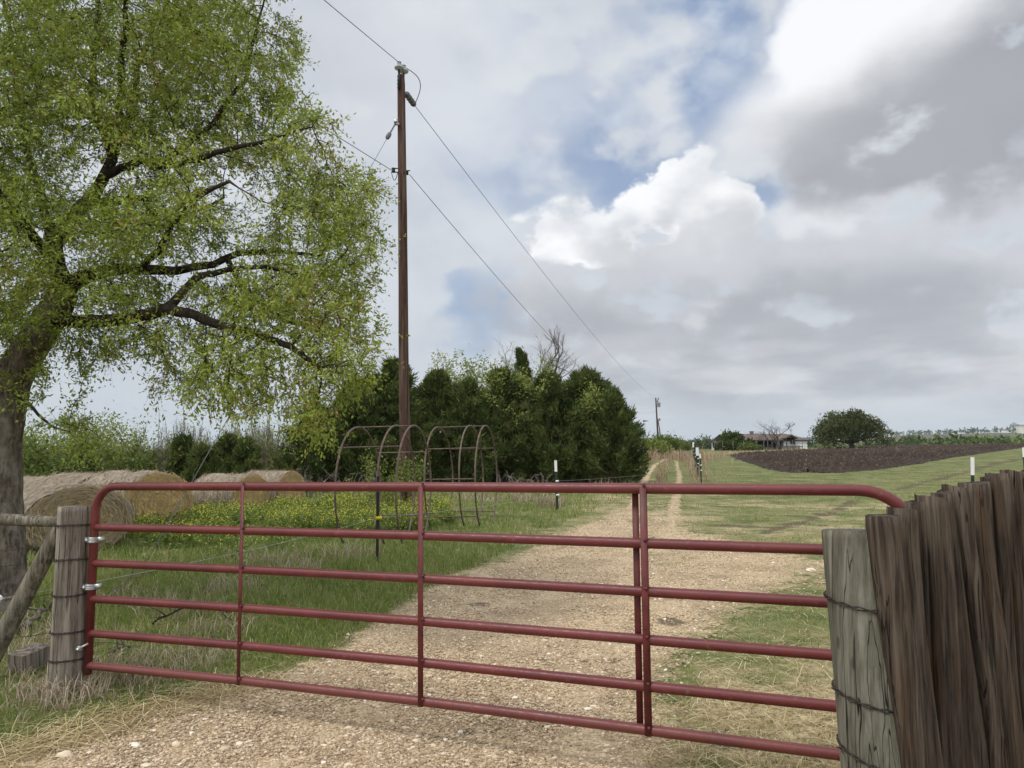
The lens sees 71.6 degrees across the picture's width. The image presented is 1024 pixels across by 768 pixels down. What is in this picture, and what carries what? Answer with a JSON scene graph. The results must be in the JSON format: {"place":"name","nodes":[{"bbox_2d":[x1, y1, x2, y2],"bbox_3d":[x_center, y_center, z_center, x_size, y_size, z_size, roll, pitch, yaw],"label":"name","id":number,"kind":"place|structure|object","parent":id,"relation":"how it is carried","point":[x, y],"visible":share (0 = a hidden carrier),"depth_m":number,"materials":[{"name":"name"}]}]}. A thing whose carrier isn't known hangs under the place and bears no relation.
{"place":"outdoors","nodes":[
{"label":"outdoors","id":0,"kind":"place"},
{"bbox_2d":[0,433,1023,767],"bbox_3d":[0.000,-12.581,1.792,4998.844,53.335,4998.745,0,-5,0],"label":"ground","id":1,"kind":"structure","parent":0,"point":[1012,459],"depth_m":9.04,"materials":[{"name":"green plant"}]},
{"bbox_2d":[7,643,49,673],"bbox_3d":[-3.475,1.987,5.115,0.150,0.150,0.230,0,1,14],"label":"wood block","id":2,"kind":"object","parent":1,"relation":"on","point":[35,655],"depth_m":5.06,"materials":[{"name":"beige wood"}]},
{"bbox_2d":[22,423,41,471],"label":"green bush","id":3,"kind":"object","parent":1,"relation":"on","point":[26,438],"visible":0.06,"depth_m":23.75,"materials":[{"name":"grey plant"}]},
{"bbox_2d":[16,599,51,631],"bbox_3d":[-4.256,2.032,6.305,0.366,0.170,0.694,4,-7,-35],"label":"fallen branch","id":4,"kind":"object","parent":1,"relation":"on","point":[40,611],"visible":0.64,"depth_m":6.22,"materials":[{"name":"grey wood"}]},
{"bbox_2d":[23,475,47,487],"bbox_3d":[-10.081,2.487,14.964,1.560,1.252,1.805,-2,-6,23],"label":"round hay bale","id":5,"kind":"object","parent":1,"relation":"on","point":[27,479],"visible":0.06,"depth_m":14.61},
{"bbox_2d":[0,505,89,694],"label":"corner fence","id":6,"kind":"object","parent":1,"relation":"on","point":[64,547],"visible":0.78,"depth_m":4.71,"materials":[{"name":"grey wood"}]},
{"bbox_2d":[3,518,375,598],"bbox_3d":[-2.705,1.685,7.405,0.005,0.099,5.315,-2,-6,18],"label":"electric wire","id":7,"kind":"object","parent":6,"relation":"attached to","point":[196,561],"visible":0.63,"depth_m":6.76,"materials":[{"name":"metal"}]},
{"bbox_2d":[75,482,903,760],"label":"farm gate","id":8,"kind":"structure","parent":6,"relation":"attached to","point":[639,685],"depth_m":3.75,"materials":[{"name":"red metal"}]},
{"bbox_2d":[23,414,93,475],"bbox_3d":[-16.242,2.506,25.304,3.866,2.933,4.075,0,-5,0],"label":"green bush","id":9,"kind":"object","parent":1,"relation":"on","point":[51,440],"visible":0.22,"depth_m":24.66,"materials":[{"name":"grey plant"}]},
{"bbox_2d":[28,470,101,486],"bbox_3d":[-8.703,2.354,14.367,1.561,1.324,1.791,-2,-6,23],"label":"round hay bale","id":10,"kind":"object","parent":1,"relation":"on","point":[75,477],"visible":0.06,"depth_m":14.07},
{"bbox_2d":[23,480,135,551],"bbox_3d":[-7.135,2.119,11.307,1.484,1.256,1.833,-4,-7,37],"label":"round hay bale","id":11,"kind":"object","parent":1,"relation":"on","point":[44,499],"visible":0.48,"depth_m":10.98},
{"bbox_2d":[35,408,153,456],"bbox_3d":[-16.330,2.481,26.685,3.570,3.182,5.164,0,-5,0],"label":"green bush","id":12,"kind":"object","parent":1,"relation":"on","point":[65,439],"visible":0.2,"depth_m":26.93,"materials":[{"name":"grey plant"}]},
{"bbox_2d":[22,434,171,476],"bbox_3d":[-13.107,2.638,21.343,5.234,2.282,3.657,0,-5,0],"label":"green bush","id":13,"kind":"object","parent":1,"relation":"on","point":[40,465],"visible":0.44,"depth_m":21.08,"materials":[{"name":"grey plant"}]},
{"bbox_2d":[59,400,159,471],"bbox_3d":[-14.737,2.388,26.250,3.069,3.548,5.291,0,-5,0],"label":"green bush","id":14,"kind":"object","parent":1,"relation":"on","point":[128,446],"visible":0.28,"depth_m":25.80,"materials":[{"name":"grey plant"}]},
{"bbox_2d":[94,617,134,654],"bbox_3d":[-3.010,1.942,5.537,0.328,0.273,0.426,0,-5,0],"label":"fallen branch","id":15,"kind":"object","parent":1,"relation":"on","point":[119,648],"visible":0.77,"depth_m":5.47,"materials":[{"name":"wood"}]},
{"bbox_2d":[102,569,150,595],"bbox_3d":[-4.326,2.115,7.970,0.421,0.293,1.298,1,-5,-7],"label":"fallen branch","id":16,"kind":"object","parent":1,"relation":"on","point":[132,570],"visible":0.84,"depth_m":7.92,"materials":[{"name":"wood"}]},
{"bbox_2d":[83,468,194,524],"bbox_3d":[-7.322,2.289,13.793,1.545,1.370,1.823,-2,-6,23],"label":"round hay bale","id":17,"kind":"object","parent":1,"relation":"on","point":[145,501],"visible":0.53,"depth_m":13.51},
{"bbox_2d":[138,436,172,470],"bbox_3d":[-13.441,3.017,26.907,1.592,2.203,1.460,2,-6,-17],"label":"bare brush","id":18,"kind":"object","parent":1,"relation":"on","point":[160,453],"visible":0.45,"depth_m":26.73,"materials":[{"name":"grey plant"}]},
{"bbox_2d":[160,431,197,475],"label":"cedar tree","id":19,"kind":"object","parent":1,"relation":"on","point":[181,443],"visible":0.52,"depth_m":22.62,"materials":[{"name":"green plant"}]},
{"bbox_2d":[155,410,208,465],"bbox_3d":[-13.039,2.621,28.045,2.028,3.204,1.993,2,-6,-25],"label":"bare brush","id":20,"kind":"object","parent":1,"relation":"on","point":[182,430],"visible":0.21,"depth_m":27.90,"materials":[{"name":"grey plant"}]},
{"bbox_2d":[148,594,234,624],"bbox_3d":[-2.844,2.021,6.410,0.806,0.242,0.392,3,-6,-33],"label":"fallen branch","id":21,"kind":"object","parent":1,"relation":"on","point":[160,617],"visible":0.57,"depth_m":6.37,"materials":[{"name":"brown wood"}]},
{"bbox_2d":[177,440,226,481],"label":"cedar tree","id":22,"kind":"object","parent":1,"relation":"on","point":[196,456],"visible":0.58,"depth_m":22.15,"materials":[{"name":"green plant"}]},
{"bbox_2d":[0,0,409,615],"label":"shade tree","id":23,"kind":"object","parent":1,"relation":"on","point":[166,38],"visible":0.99,"depth_m":6.49,"materials":[{"name":"green plant"}]},
{"bbox_2d":[191,424,220,446],"bbox_3d":[-13.179,2.937,29.259,2.509,2.803,2.215,0,-5,0],"label":"bare brush","id":24,"kind":"object","parent":1,"relation":"on","point":[207,438],"visible":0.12,"depth_m":29.50,"materials":[{"name":"grey plant"}]},
{"bbox_2d":[211,430,240,471],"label":"cedar tree","id":25,"kind":"object","parent":1,"relation":"on","point":[224,447],"visible":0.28,"depth_m":23.69,"materials":[{"name":"green plant"}]},
{"bbox_2d":[190,471,270,511],"bbox_3d":[-7.344,2.869,18.606,1.556,1.216,1.613,-2,-6,17],"label":"round hay bale","id":26,"kind":"object","parent":1,"relation":"on","point":[235,496],"visible":0.46,"depth_m":18.15},
{"bbox_2d":[223,425,253,436],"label":"bare brush","id":27,"kind":"object","parent":1,"relation":"on","point":[236,432],"visible":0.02,"depth_m":29.80,"materials":[{"name":"grey plant"}]},
{"bbox_2d":[220,435,272,473],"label":"cedar tree","id":28,"kind":"object","parent":1,"relation":"on","point":[245,458],"visible":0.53,"depth_m":23.02,"materials":[{"name":"green plant"}]},
{"bbox_2d":[221,420,279,462],"bbox_3d":[-10.632,2.810,28.833,2.615,2.936,1.877,0,-5,0],"label":"bare brush","id":29,"kind":"object","parent":1,"relation":"on","point":[253,437],"visible":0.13,"depth_m":28.86,"materials":[{"name":"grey plant"}]},
{"bbox_2d":[236,408,283,464],"bbox_3d":[-10.583,2.701,30.331,2.687,3.412,1.705,-2,-6,25],"label":"bare brush","id":30,"kind":"object","parent":1,"relation":"on","point":[268,434],"visible":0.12,"depth_m":30.47,"materials":[{"name":"grey plant"}]},
{"bbox_2d":[245,468,304,504],"bbox_3d":[-6.958,3.040,20.600,1.556,1.241,1.549,-2,-6,17],"label":"round hay bale","id":31,"kind":"object","parent":1,"relation":"on","point":[281,476],"visible":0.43,"depth_m":20.27},
{"bbox_2d":[255,426,295,470],"bbox_3d":[-9.130,2.787,27.986,1.986,2.799,1.601,0,-5,0],"label":"bare brush","id":32,"kind":"object","parent":1,"relation":"on","point":[271,446],"visible":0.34,"depth_m":27.62,"materials":[{"name":"grey plant"}]},
{"bbox_2d":[103,491,458,559],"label":"mustard flowers","id":33,"kind":"object","parent":1,"relation":"on","point":[295,513],"visible":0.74,"depth_m":13.70,"materials":[{"name":"yellow plant"}]},
{"bbox_2d":[263,400,363,481],"bbox_3d":[-7.658,2.327,27.644,3.188,3.811,3.285,-3,-6,29],"label":"cedar tree","id":34,"kind":"object","parent":1,"relation":"on","point":[287,461],"visible":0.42,"depth_m":26.91,"materials":[{"name":"green plant"}]},
{"bbox_2d":[0,474,645,722],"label":"dry grass","id":35,"kind":"structure","parent":1,"relation":"on","point":[41,690],"depth_m":5.34,"materials":[{"name":"plant"}]},
{"bbox_2d":[295,465,350,497],"bbox_3d":[-6.591,3.410,24.259,2.025,1.416,1.556,0,-5,0],"label":"dead brush","id":36,"kind":"object","parent":1,"relation":"on","point":[306,480],"visible":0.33,"depth_m":24.21,"materials":[{"name":"grey plant"}]},
{"bbox_2d":[327,374,398,481],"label":"cedar tree","id":37,"kind":"object","parent":1,"relation":"on","point":[371,415],"visible":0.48,"depth_m":28.30,"materials":[{"name":"green plant"}]},
{"bbox_2d":[346,464,380,510],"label":"sapling","id":38,"kind":"object","parent":1,"relation":"on","point":[370,495],"visible":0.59,"depth_m":14.85,"materials":[{"name":"green plant"}]},
{"bbox_2d":[349,471,388,495],"bbox_3d":[-4.778,3.548,23.671,1.623,1.675,1.058,0,-5,0],"label":"dead brush","id":39,"kind":"object","parent":1,"relation":"on","point":[361,481],"visible":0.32,"depth_m":23.57,"materials":[{"name":"grey plant"}]},
{"bbox_2d":[376,476,381,563],"bbox_3d":[-1.863,1.963,9.935,0.088,1.332,0.093,0,-5,0],"label":"steel fence post","id":40,"kind":"object","parent":1,"relation":"on","point":[378,518],"visible":0.82,"depth_m":9.95,"materials":[{"name":"metal"}]},
{"bbox_2d":[382,495,552,517],"bbox_3d":[-0.365,2.403,14.351,0.005,0.245,9.414,-2,-6,19],"label":"electric wire","id":41,"kind":"object","parent":40,"relation":"attached to","point":[464,508],"visible":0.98,"depth_m":12.74,"materials":[{"name":"metal"}]},
{"bbox_2d":[334,425,431,543],"bbox_3d":[-2.191,1.766,12.392,1.031,2.108,2.559,-1,-5,7],"label":"hoop frame","id":42,"kind":"object","parent":1,"relation":"on","point":[378,458],"visible":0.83,"depth_m":12.54,"materials":[{"name":"grey metal"}]},
{"bbox_2d":[358,442,431,507],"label":"sapling","id":43,"kind":"object","parent":1,"relation":"on","point":[405,477],"visible":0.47,"depth_m":16.28,"materials":[{"name":"green plant"}]},
{"bbox_2d":[349,354,447,481],"bbox_3d":[-5.022,1.549,30.375,4.719,5.800,4.835,0,-5,0],"label":"cedar tree","id":44,"kind":"object","parent":1,"relation":"on","point":[390,404],"visible":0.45,"depth_m":29.76,"materials":[{"name":"green plant"}]},
{"bbox_2d":[391,61,415,503],"bbox_3d":[-2.700,-2.393,17.913,0.634,11.486,1.285,0,-5,0],"label":"utility pole","id":45,"kind":"object","parent":1,"relation":"on","point":[404,400],"visible":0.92,"depth_m":17.51,"materials":[{"name":"brown wood"}]},
{"bbox_2d":[132,5,390,169],"bbox_3d":[-10.255,-7.083,0.234,0.017,0.670,38.027,-2,-6,22],"label":"power line","id":46,"kind":"object","parent":45,"relation":"attached to","point":[331,132],"visible":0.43,"depth_m":16.23,"materials":[{"name":"metal"}]},
{"bbox_2d":[147,123,395,560],"bbox_3d":[-3.953,-2.051,13.794,0.115,9.776,7.514,-2,-6,16],"label":"guy wire","id":47,"kind":"object","parent":45,"relation":"attached to","point":[388,135],"visible":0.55,"depth_m":11.16,"materials":[{"name":"metal"}]},
{"bbox_2d":[324,0,397,61],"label":"power line","id":48,"kind":"object","parent":45,"relation":"attached to","point":[360,30],"visible":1,"depth_m":16.36,"materials":[{"name":"metal"}]},
{"bbox_2d":[406,68,420,100],"bbox_3d":[-2.553,-7.794,18.562,0.294,0.562,0.976,-1,-5,9],"label":"jumper wire","id":49,"kind":"object","parent":45,"relation":"attached to","point":[419,81],"visible":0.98,"depth_m":18.62,"materials":[{"name":"metal"}]},
{"bbox_2d":[409,174,655,413],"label":"power line","id":50,"kind":"object","parent":45,"relation":"attached to","point":[483,261],"visible":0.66,"depth_m":23.23,"materials":[{"name":"metal"}]},
{"bbox_2d":[415,106,652,395],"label":"power line","id":51,"kind":"object","parent":45,"relation":"attached to","point":[507,226],"visible":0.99,"depth_m":26.72,"materials":[{"name":"metal"}]},
{"bbox_2d":[0,460,825,767],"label":"gravel drive","id":52,"kind":"structure","parent":1,"relation":"on","point":[626,558],"depth_m":5.72,"materials":[{"name":"gravel"}]},
{"bbox_2d":[55,750,73,758],"bbox_3d":[-2.340,1.938,3.705,0.093,0.047,0.065,3,-6,-29],"label":"rock","id":53,"kind":"object","parent":52,"relation":"on","point":[65,753],"visible":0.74,"depth_m":3.69,"materials":[{"name":"stone"}]},
{"bbox_2d":[350,738,359,742],"bbox_3d":[-0.864,1.965,3.910,0.055,0.023,0.090,0,-5,0],"label":"rock","id":54,"kind":"object","parent":52,"relation":"on","point":[353,740],"visible":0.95,"depth_m":3.90,"materials":[{"name":"stone"}]},
{"bbox_2d":[1,499,824,767],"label":"crushed stone","id":55,"kind":"object","parent":52,"relation":"on","point":[249,743],"visible":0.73,"depth_m":4.37,"materials":[{"name":"gravel"}]},
{"bbox_2d":[563,727,574,732],"bbox_3d":[0.323,1.976,4.046,0.059,0.033,0.094,2,-6,-22],"label":"rock","id":56,"kind":"object","parent":52,"relation":"on","point":[567,729],"visible":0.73,"depth_m":4.03,"materials":[{"name":"stone"}]},
{"bbox_2d":[0,522,839,767],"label":"straw","id":57,"kind":"object","parent":1,"relation":"on","point":[5,751],"visible":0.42,"depth_m":4.20,"materials":[{"name":"beige plant"}]},
{"bbox_2d":[414,366,472,481],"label":"cedar tree","id":58,"kind":"object","parent":1,"relation":"on","point":[438,381],"visible":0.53,"depth_m":31.29,"materials":[{"name":"green plant"}]},
{"bbox_2d":[424,425,497,525],"bbox_3d":[-1.072,1.990,15.337,1.104,2.212,3.267,-1,-5,7],"label":"hoop frame","id":59,"kind":"object","parent":1,"relation":"on","point":[474,478],"visible":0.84,"depth_m":14.31,"materials":[{"name":"metal"}]},
{"bbox_2d":[437,374,511,481],"bbox_3d":[-1.921,2.038,31.418,3.354,5.070,3.821,5,-7,-43],"label":"cedar tree","id":60,"kind":"object","parent":1,"relation":"on","point":[469,402],"visible":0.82,"depth_m":30.85,"materials":[{"name":"green plant"}]},
{"bbox_2d":[414,344,567,481],"bbox_3d":[-1.709,1.403,33.447,5.242,6.735,8.314,4,-7,-38],"label":"budding tree","id":61,"kind":"object","parent":1,"relation":"on","point":[471,371],"visible":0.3,"depth_m":33.03,"materials":[{"name":"green plant"}]},
{"bbox_2d":[476,365,544,482],"bbox_3d":[-0.544,1.862,32.964,4.260,5.684,4.682,4,-6,-35],"label":"cedar tree","id":62,"kind":"object","parent":1,"relation":"on","point":[506,426],"visible":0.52,"depth_m":32.00,"materials":[{"name":"green plant"}]},
{"bbox_2d":[504,346,533,473],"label":"cedar tree","id":63,"kind":"object","parent":1,"relation":"on","point":[521,357],"visible":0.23,"depth_m":37.05,"materials":[{"name":"green plant"}]},
{"bbox_2d":[498,471,553,482],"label":"dead brush","id":64,"kind":"object","parent":1,"relation":"on","point":[527,481],"visible":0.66,"depth_m":28.62,"materials":[{"name":"grey plant"}]},
{"bbox_2d":[491,326,578,390],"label":"bare tree","id":65,"kind":"object","parent":1,"relation":"on","point":[555,355],"visible":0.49,"depth_m":35.49,"materials":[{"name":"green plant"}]},
{"bbox_2d":[497,369,591,482],"bbox_3d":[1.726,1.964,32.380,4.773,5.392,4.449,-2,-6,23],"label":"cedar tree","id":66,"kind":"object","parent":1,"relation":"on","point":[551,403],"visible":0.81,"depth_m":31.62,"materials":[{"name":"green plant"}]},
{"bbox_2d":[554,460,558,509],"bbox_3d":[1.188,2.727,18.811,0.128,1.406,0.094,0,-5,0],"label":"steel fence post","id":67,"kind":"object","parent":1,"relation":"on","point":[556,478],"visible":0.83,"depth_m":18.84,"materials":[{"name":"metal"}]},
{"bbox_2d":[514,349,607,482],"bbox_3d":[2.255,1.547,33.138,5.778,6.433,3.686,-3,-6,25],"label":"budding tree","id":68,"kind":"object","parent":1,"relation":"on","point":[545,368],"visible":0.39,"depth_m":31.94,"materials":[{"name":"green plant"}]},
{"bbox_2d":[544,364,645,482],"bbox_3d":[3.643,1.847,33.418,5.196,5.775,5.668,4,-7,-38],"label":"cedar tree","id":69,"kind":"object","parent":1,"relation":"on","point":[595,377],"visible":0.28,"depth_m":32.70,"materials":[{"name":"green plant"}]},
{"bbox_2d":[577,385,651,482],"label":"cedar tree","id":70,"kind":"object","parent":1,"relation":"on","point":[615,421],"visible":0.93,"depth_m":30.84,"materials":[{"name":"green plant"}]},
{"bbox_2d":[637,434,653,450],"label":"scrub bush","id":71,"kind":"object","parent":1,"relation":"on","point":[645,439],"visible":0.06,"depth_m":79.33,"materials":[{"name":"green plant"}]},
{"bbox_2d":[655,397,659,437],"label":"utility pole","id":72,"kind":"object","parent":1,"relation":"on","point":[657,403],"visible":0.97,"depth_m":125.92,"materials":[{"name":"grey wood"}]},
{"bbox_2d":[643,436,674,457],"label":"scrub bush","id":73,"kind":"object","parent":1,"relation":"on","point":[657,444],"visible":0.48,"depth_m":73.88,"materials":[{"name":"green plant"}]},
{"bbox_2d":[656,431,687,451],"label":"scrub bush","id":74,"kind":"object","parent":1,"relation":"on","point":[669,439],"visible":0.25,"depth_m":99.19,"materials":[{"name":"green plant"}]},
{"bbox_2d":[671,437,691,450],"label":"scrub bush","id":75,"kind":"object","parent":1,"relation":"on","point":[688,447],"visible":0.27,"depth_m":110.74,"materials":[{"name":"green plant"}]},
{"bbox_2d":[694,444,695,466],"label":"steel fence post","id":76,"kind":"object","parent":1,"relation":"on","point":[695,453],"visible":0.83,"depth_m":51.13,"materials":[{"name":"white metal"}]},
{"bbox_2d":[571,438,819,482],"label":"tall dry grass","id":77,"kind":"structure","parent":1,"relation":"on","point":[681,456],"depth_m":60.32,"materials":[{"name":"beige plant"}]},
{"bbox_2d":[688,436,706,448],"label":"valley tree","id":78,"kind":"object","parent":1,"relation":"on","point":[698,444],"visible":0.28,"depth_m":327.30,"materials":[{"name":"green plant"}]},
{"bbox_2d":[696,447,699,475],"bbox_3d":[10.261,4.364,39.199,0.194,1.714,0.094,0,-5,0],"label":"steel fence post","id":79,"kind":"object","parent":1,"relation":"on","point":[697,456],"visible":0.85,"depth_m":39.23,"materials":[{"name":"white metal"}]},
{"bbox_2d":[699,454,701,482],"bbox_3d":[8.571,3.896,32.200,0.115,1.448,0.094,0,-5,0],"label":"steel fence post","id":80,"kind":"object","parent":1,"relation":"on","point":[700,468],"visible":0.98,"depth_m":32.20,"materials":[{"name":"white metal"}]},
{"bbox_2d":[694,433,712,448],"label":"valley tree","id":81,"kind":"object","parent":1,"relation":"on","point":[707,444],"visible":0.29,"depth_m":356.25,"materials":[{"name":"green plant"}]},
{"bbox_2d":[713,437,738,449],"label":"evergreen shrub","id":82,"kind":"object","parent":1,"relation":"on","point":[728,444],"visible":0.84,"depth_m":110.65,"materials":[{"name":"green plant"}]},
{"bbox_2d":[716,428,744,448],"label":"evergreen shrub","id":83,"kind":"object","parent":1,"relation":"on","point":[738,437],"visible":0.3,"depth_m":112.25,"materials":[{"name":"green plant"}]},
{"bbox_2d":[735,440,758,449],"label":"green shrub","id":84,"kind":"object","parent":1,"relation":"on","point":[754,446],"visible":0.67,"depth_m":109.77,"materials":[{"name":"green plant"}]},
{"bbox_2d":[745,437,758,444],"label":"evergreen shrub","id":85,"kind":"object","parent":1,"relation":"on","point":[747,439],"visible":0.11,"depth_m":114.71,"materials":[{"name":"green plant"}]},
{"bbox_2d":[710,429,809,449],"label":"farmhouse","id":86,"kind":"object","parent":1,"relation":"on","point":[785,442],"visible":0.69,"depth_m":116.24,"materials":[{"name":"white"}]},
{"bbox_2d":[755,444,764,449],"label":"green shrub","id":87,"kind":"object","parent":1,"relation":"on","point":[760,447],"visible":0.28,"depth_m":111.54,"materials":[{"name":"green plant"}]},
{"bbox_2d":[753,431,776,449],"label":"bare tree","id":88,"kind":"object","parent":1,"relation":"on","point":[766,437],"visible":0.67,"depth_m":116.37,"materials":[{"name":"grey plant"}]},
{"bbox_2d":[714,440,828,450],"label":"yard fence","id":89,"kind":"object","parent":1,"relation":"on","point":[802,443],"visible":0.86,"depth_m":107.55,"materials":[{"name":"metal"}]},
{"bbox_2d":[756,420,795,449],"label":"bare tree","id":90,"kind":"object","parent":1,"relation":"on","point":[775,437],"visible":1,"depth_m":114.80,"materials":[{"name":"grey plant"}]},
{"bbox_2d":[808,407,898,447],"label":"live oak","id":91,"kind":"object","parent":1,"relation":"on","point":[853,427],"visible":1,"depth_m":101.83,"materials":[{"name":"green plant"}]},
{"bbox_2d":[686,426,1023,447],"bbox_3d":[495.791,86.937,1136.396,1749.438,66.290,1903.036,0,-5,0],"label":"distant woodland","id":92,"kind":"object","parent":1,"relation":"on","point":[953,439],"visible":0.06,"depth_m":241.56,"materials":[{"name":"green plant"}]},
{"bbox_2d":[822,529,900,767],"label":"gate post","id":93,"kind":"object","parent":1,"relation":"on","point":[866,735],"visible":0.81,"depth_m":2.32,"materials":[{"name":"grey wood"}]},
{"bbox_2d":[865,469,1023,767],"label":"timber palisade","id":94,"kind":"object","parent":1,"relation":"on","point":[947,564],"visible":0.98,"depth_m":2.50,"materials":[{"name":"brown wood"}]},
{"bbox_2d":[971,457,974,481],"bbox_3d":[7.705,2.005,11.879,0.136,1.556,0.042,0,-5,0],"label":"steel fence post","id":95,"kind":"object","parent":1,"relation":"on","point":[972,469],"visible":0.16,"depth_m":11.91,"materials":[{"name":"white metal"}]},
{"bbox_2d":[1010,422,1023,433],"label":"white barn","id":96,"kind":"structure","parent":1,"relation":"on","point":[1019,426],"depth_m":1455.83,"materials":[{"name":"beige metal"}]},
{"bbox_2d":[0,0,1023,449],"label":"sky","id":97,"kind":"structure","parent":0,"point":[780,212],"materials":[{"name":"white"}]},
{"bbox_2d":[730,443,1023,472],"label":"plowed field","id":98,"kind":"structure","parent":0,"point":[842,459],"depth_m":68.60,"materials":[{"name":"brown soil"}]}
]}

